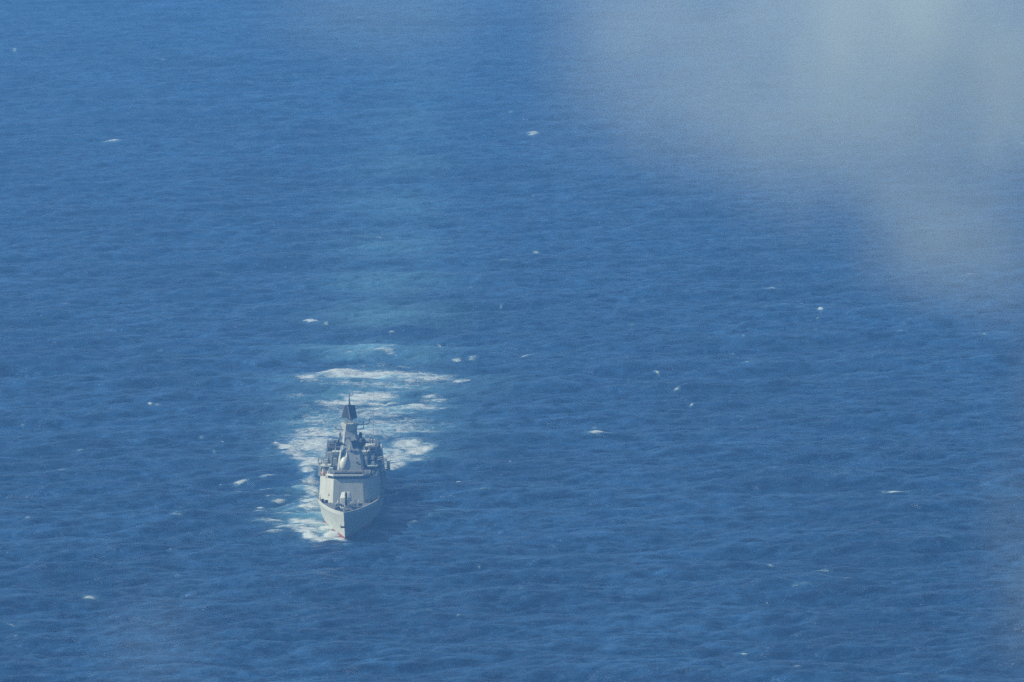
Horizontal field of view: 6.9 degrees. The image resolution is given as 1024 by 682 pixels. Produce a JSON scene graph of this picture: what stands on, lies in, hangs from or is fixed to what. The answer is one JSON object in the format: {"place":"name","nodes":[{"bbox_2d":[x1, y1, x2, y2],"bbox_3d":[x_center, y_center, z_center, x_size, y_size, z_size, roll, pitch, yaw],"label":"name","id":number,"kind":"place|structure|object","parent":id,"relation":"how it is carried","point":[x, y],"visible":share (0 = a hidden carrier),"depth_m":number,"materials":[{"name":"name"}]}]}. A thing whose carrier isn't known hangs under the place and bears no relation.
{"place":"outdoors","nodes":[
{"label":"outdoors","id":0,"kind":"place"},
{"bbox_2d":[0,0,1023,681],"bbox_3d":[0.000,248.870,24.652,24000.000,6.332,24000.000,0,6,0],"label":"water","id":1,"kind":"structure","parent":0,"point":[270,154],"depth_m":2569.86,"materials":[{"name":"blue liquid"}]},
{"bbox_2d":[318,392,389,538],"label":"warship","id":2,"kind":"object","parent":1,"relation":"on","point":[352,467],"visible":0.99,"depth_m":2087.05,"materials":[{"name":"grey metal"}]},
{"bbox_2d":[246,309,472,542],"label":"wake","id":3,"kind":"object","parent":1,"relation":"on","point":[303,445],"visible":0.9,"depth_m":2325.01,"materials":[{"name":"liquid"}]},
{"bbox_2d":[1,10,1023,675],"bbox_3d":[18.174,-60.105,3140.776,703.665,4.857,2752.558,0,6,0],"label":"whitecap","id":4,"kind":"object","parent":1,"relation":"on","point":[287,500],"visible":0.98,"depth_m":2355.91,"materials":[{"name":"liquid"}]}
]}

